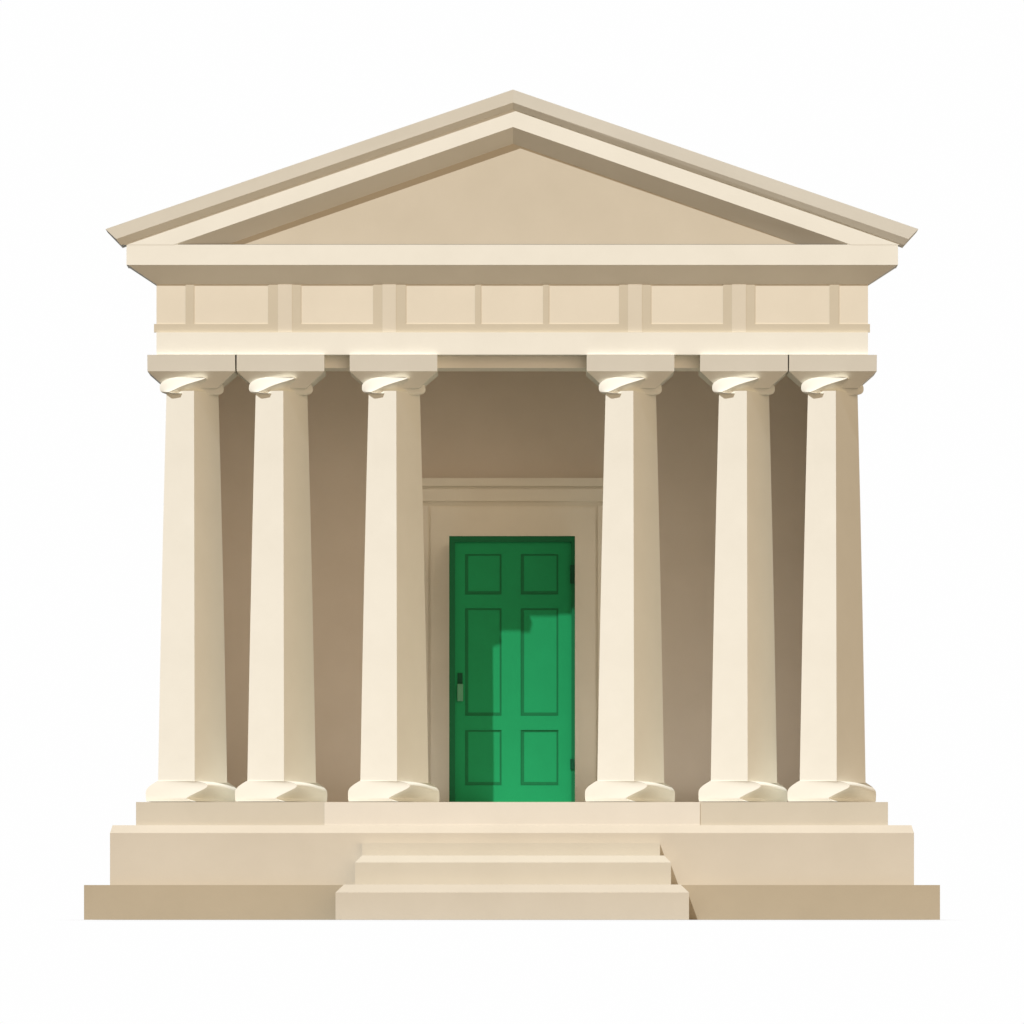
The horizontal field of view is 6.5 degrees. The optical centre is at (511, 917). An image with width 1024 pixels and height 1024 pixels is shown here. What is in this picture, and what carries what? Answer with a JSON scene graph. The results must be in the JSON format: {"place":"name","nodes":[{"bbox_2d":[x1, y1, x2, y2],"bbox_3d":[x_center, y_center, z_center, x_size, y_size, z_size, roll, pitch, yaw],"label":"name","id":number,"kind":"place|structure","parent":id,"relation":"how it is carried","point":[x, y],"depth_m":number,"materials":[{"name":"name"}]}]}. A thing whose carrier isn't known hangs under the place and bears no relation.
{"place":"outdoors","nodes":[
{"label":"outdoors","id":0,"kind":"place"},
{"bbox_2d":[84,90,939,919],"bbox_3d":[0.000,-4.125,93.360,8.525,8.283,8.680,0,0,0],"label":"temple","id":1,"kind":"structure","parent":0,"point":[512,548],"depth_m":89.98,"materials":[{"name":"beige stone"}]},
{"bbox_2d":[449,536,574,801],"bbox_3d":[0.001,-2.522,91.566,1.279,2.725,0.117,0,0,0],"label":"door","id":2,"kind":"structure","parent":1,"relation":"in","point":[512,598],"depth_m":91.57,"materials":[{"name":"green paint"}]},
{"bbox_2d":[0,0,1023,1023],"label":"sky","id":3,"kind":"structure","parent":0,"point":[113,112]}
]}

